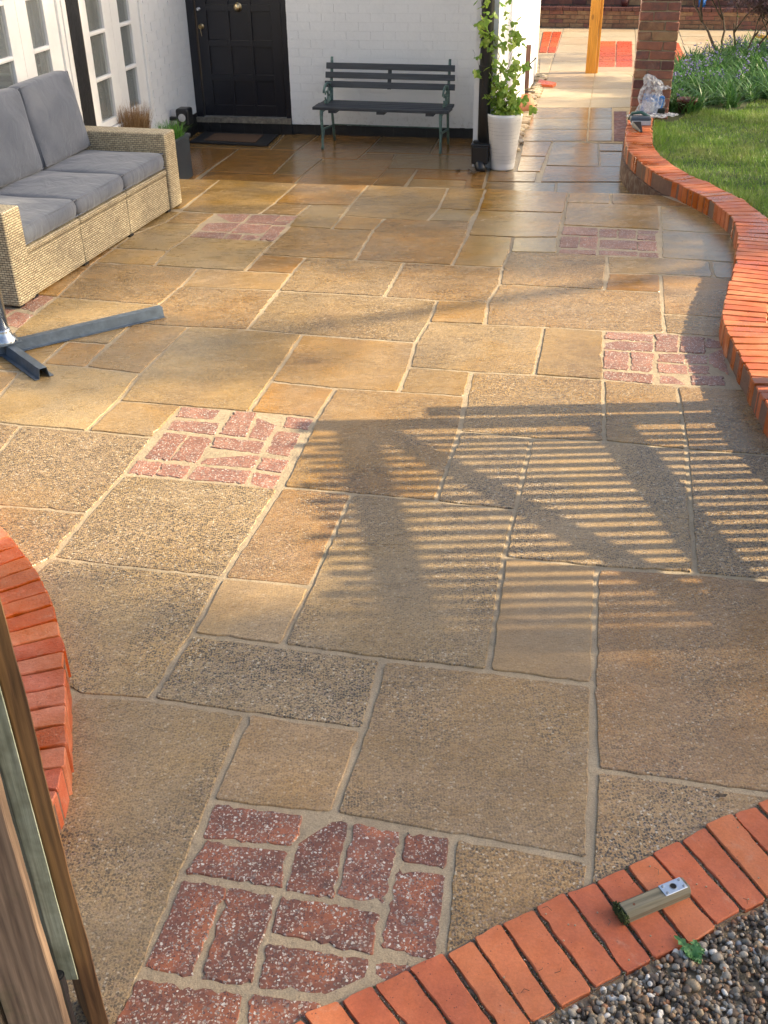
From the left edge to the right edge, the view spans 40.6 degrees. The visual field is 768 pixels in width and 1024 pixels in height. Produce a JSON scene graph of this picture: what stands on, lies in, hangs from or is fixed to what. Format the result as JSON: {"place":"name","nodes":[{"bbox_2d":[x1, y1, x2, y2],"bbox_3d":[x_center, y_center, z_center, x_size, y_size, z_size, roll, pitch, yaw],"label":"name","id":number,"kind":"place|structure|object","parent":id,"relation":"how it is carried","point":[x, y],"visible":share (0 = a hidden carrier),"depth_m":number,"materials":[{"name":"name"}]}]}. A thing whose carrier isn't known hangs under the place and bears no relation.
{"place":"outdoors","nodes":[
{"label":"outdoors","id":0,"kind":"place"},
{"bbox_2d":[0,598,108,1023],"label":"wooden gate","id":1,"kind":"structure","parent":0,"point":[45,952],"depth_m":1.75,"materials":[{"name":"brown wood"}]},
{"bbox_2d":[0,179,767,1023],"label":"patio","id":2,"kind":"structure","parent":0,"point":[396,557],"depth_m":3.42,"materials":[{"name":"stone"}]},
{"bbox_2d":[0,527,73,831],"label":"curved brick planter wall","id":3,"kind":"structure","parent":2,"relation":"on","point":[36,639],"depth_m":2.87,"materials":[{"name":"brick"}]},
{"bbox_2d":[0,289,165,380],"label":"parasol base","id":4,"kind":"object","parent":2,"relation":"on","point":[13,347],"visible":1,"depth_m":5.11,"materials":[{"name":"grey metal"}]},
{"bbox_2d":[0,70,181,307],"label":"rattan sofa","id":5,"kind":"object","parent":2,"relation":"on","point":[75,192],"visible":1,"depth_m":6.37,"materials":[{"name":"beige wicker"}]},
{"bbox_2d":[293,799,767,1023],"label":"brick edging","id":6,"kind":"object","parent":2,"relation":"on","point":[728,856],"visible":0.95,"depth_m":2.20,"materials":[{"name":"brick"}]},
{"bbox_2d":[612,877,690,924],"bbox_3d":[0.587,0.848,2.269,0.179,0.035,0.050,-14,34,-20],"label":"gate catch block","id":7,"kind":"object","parent":6,"relation":"on","point":[658,898],"depth_m":2.26,"materials":[{"name":"brown wood"}]},
{"bbox_2d":[535,903,767,1023],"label":"gravel","id":8,"kind":"structure","parent":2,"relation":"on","point":[634,990],"depth_m":2.10,"materials":[{"name":"grey gravel"}]},
{"bbox_2d":[674,935,704,963],"bbox_3d":[0.637,0.916,2.171,0.067,0.023,0.047,11,33,19],"label":"weed","id":9,"kind":"object","parent":8,"relation":"on","point":[695,950],"visible":1,"depth_m":2.17,"materials":[{"name":"green plant"}]},
{"bbox_2d":[189,132,630,193],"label":"terrace","id":10,"kind":"structure","parent":0,"point":[568,167],"depth_m":8.91,"materials":[{"name":"stone"}]},
{"bbox_2d":[174,133,192,178],"bbox_3d":[-1.778,-2.876,8.444,0.340,0.345,0.340,5,32,10],"label":"square planter","id":11,"kind":"object","parent":10,"relation":"on","point":[183,153],"visible":0.38,"depth_m":8.41,"materials":[{"name":"stone"}]},
{"bbox_2d":[153,119,190,139],"bbox_3d":[-1.708,-3.096,8.368,0.376,0.158,0.350,11,33,19],"label":"grass tuft","id":12,"kind":"object","parent":11,"relation":"on","point":[178,132],"visible":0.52,"depth_m":8.37,"materials":[{"name":"green plant"}]},
{"bbox_2d":[189,131,277,146],"bbox_3d":[-1.412,-3.538,9.827,0.804,0.018,0.486,7,32,12],"label":"door mat","id":13,"kind":"object","parent":10,"relation":"on","point":[241,139],"depth_m":9.78,"materials":[{"name":"black rubber"}]},
{"bbox_2d":[0,0,476,138],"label":"house","id":14,"kind":"structure","parent":10,"relation":"on","point":[238,66],"depth_m":9.47,"materials":[{"name":"white paint"}]},
{"bbox_2d":[0,0,72,88],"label":"french door","id":15,"kind":"structure","parent":14,"relation":"in","point":[25,25],"depth_m":7.01,"materials":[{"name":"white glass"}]},
{"bbox_2d":[78,0,153,126],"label":"french door","id":16,"kind":"structure","parent":14,"relation":"in","point":[114,44],"depth_m":8.30,"materials":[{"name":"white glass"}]},
{"bbox_2d":[170,107,192,125],"bbox_3d":[-1.851,-3.597,9.430,0.200,0.150,0.143,5,32,9],"label":"wall lantern","id":17,"kind":"object","parent":14,"relation":"attached to","point":[183,114],"depth_m":9.38,"materials":[{"name":"black plastic"}]},
{"bbox_2d":[195,0,286,116],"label":"door","id":18,"kind":"structure","parent":14,"relation":"in","point":[241,45],"depth_m":9.77,"materials":[{"name":"black paint"}]},
{"bbox_2d":[312,56,454,153],"bbox_3d":[0.008,-3.654,9.314,1.238,0.732,0.436,7,32,12],"label":"garden bench","id":19,"kind":"object","parent":10,"relation":"on","point":[332,106],"visible":1,"depth_m":9.29,"materials":[{"name":"metal"}]},
{"bbox_2d":[488,113,522,170],"bbox_3d":[0.991,-3.083,8.614,0.302,0.445,0.302,-1,31,0],"label":"ribbed pot","id":20,"kind":"object","parent":10,"relation":"on","point":[504,132],"visible":0.97,"depth_m":8.51,"materials":[{"name":"white ceramic"}]},
{"bbox_2d":[472,0,537,115],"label":"climbing vine","id":21,"kind":"object","parent":20,"relation":"in","point":[500,103],"visible":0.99,"depth_m":8.27,"materials":[{"name":"green plant"}]},
{"bbox_2d":[472,0,540,167],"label":"wing wall","id":22,"kind":"structure","parent":10,"relation":"on","point":[528,13],"depth_m":9.57,"materials":[{"name":"white paint"}]},
{"bbox_2d":[471,0,494,171],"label":"downpipe","id":23,"kind":"object","parent":22,"relation":"attached to","point":[480,145],"visible":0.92,"depth_m":8.43,"materials":[{"name":"black plastic"}]},
{"bbox_2d":[620,112,767,436],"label":"curved brick wall","id":24,"kind":"structure","parent":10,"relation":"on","point":[646,168],"depth_m":5.98,"materials":[{"name":"brick"}]},
{"bbox_2d":[628,111,651,132],"bbox_3d":[2.213,-3.329,8.825,0.198,0.106,0.429,-1,31,0],"label":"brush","id":25,"kind":"object","parent":24,"relation":"on","point":[638,121],"visible":1,"depth_m":8.89,"materials":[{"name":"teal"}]},
{"bbox_2d":[627,74,676,117],"bbox_3d":[2.400,-3.685,9.202,0.497,0.367,0.258,-1,31,0],"label":"plastic bag","id":26,"kind":"object","parent":24,"relation":"on","point":[651,104],"visible":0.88,"depth_m":9.23,"materials":[{"name":"white"}]},
{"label":"square planter","id":27,"kind":"object","parent":10,"relation":"on","visible":0},
{"bbox_2d":[114,100,154,127],"bbox_3d":[-2.075,-3.221,8.495,0.480,0.289,0.459,-1,31,0],"label":"dry sedge","id":28,"kind":"object","parent":27,"relation":"on","point":[137,119],"visible":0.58,"depth_m":8.43,"materials":[{"name":"brown plant"}]},
{"bbox_2d":[517,27,765,150],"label":"garden path","id":29,"kind":"structure","parent":0,"point":[577,104],"depth_m":12.25,"materials":[{"name":"stone"}]},
{"bbox_2d":[519,94,534,110],"bbox_3d":[1.467,-4.221,10.730,0.180,0.180,0.180,-1,31,0],"label":"terracotta pot","id":30,"kind":"object","parent":29,"relation":"on","point":[530,102],"visible":0.46,"depth_m":10.67,"materials":[{"name":"orange ceramic"}]},
{"bbox_2d":[525,45,535,93],"bbox_3d":[1.585,-4.681,11.261,0.130,0.712,0.080,5,32,10],"label":"timber board","id":31,"kind":"object","parent":29,"relation":"on","point":[528,57],"visible":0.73,"depth_m":11.21,"materials":[{"name":"brown wood"}]},
{"bbox_2d":[537,79,555,87],"bbox_3d":[1.914,-5.033,12.181,0.220,0.034,0.343,7,32,13],"label":"loose tile","id":32,"kind":"object","parent":29,"relation":"on","point":[544,83],"visible":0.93,"depth_m":12.11,"materials":[{"name":"ceramic"}]},
{"bbox_2d":[585,0,603,73],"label":"timber post","id":33,"kind":"object","parent":29,"relation":"on","point":[594,36],"visible":1,"depth_m":12.66,"materials":[{"name":"orange wood"}]},
{"bbox_2d":[630,0,681,128],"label":"brick pier","id":34,"kind":"structure","parent":29,"relation":"on","point":[657,34],"depth_m":9.07,"materials":[{"name":"brown brick"}]},
{"bbox_2d":[539,0,767,29],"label":"garden wall","id":35,"kind":"structure","parent":0,"point":[567,13],"depth_m":16.58,"materials":[{"name":"brick"}]},
{"bbox_2d":[621,0,628,5],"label":"pot","id":36,"kind":"object","parent":35,"relation":"on","point":[624,2],"visible":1,"depth_m":16.61,"materials":[{"name":"red"}]},
{"bbox_2d":[698,0,706,6],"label":"pot","id":37,"kind":"object","parent":35,"relation":"on","point":[704,2],"visible":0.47,"depth_m":16.38,"materials":[{"name":"blue ceramic"}]},
{"bbox_2d":[649,92,767,320],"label":"lawn","id":38,"kind":"structure","parent":0,"point":[673,117],"depth_m":8.49,"materials":[{"name":"green plant"}]},
{"bbox_2d":[677,96,697,112],"bbox_3d":[2.805,-3.754,9.624,0.190,0.160,0.188,-1,31,0],"label":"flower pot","id":39,"kind":"object","parent":38,"relation":"on","point":[684,101],"visible":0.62,"depth_m":9.56,"materials":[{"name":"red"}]},
{"bbox_2d":[715,794,726,796],"bbox_3d":[0.828,0.696,2.548,0.032,0.006,0.011,-3,31,-4],"label":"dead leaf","id":40,"kind":"object","parent":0,"point":[721,795],"visible":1,"depth_m":2.55,"materials":[{"name":"brown plant"}]},
{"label":"flower bed","id":41,"kind":"structure","parent":0,"visible":0},
{"bbox_2d":[629,29,767,113],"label":"bluebell","id":42,"kind":"object","parent":41,"relation":"on","point":[715,89],"depth_m":10.50,"materials":[{"name":"green plant"}]},
{"bbox_2d":[693,0,767,53],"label":"purple maple","id":43,"kind":"object","parent":41,"relation":"on","point":[761,6],"visible":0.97,"depth_m":11.87,"materials":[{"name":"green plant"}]}
]}

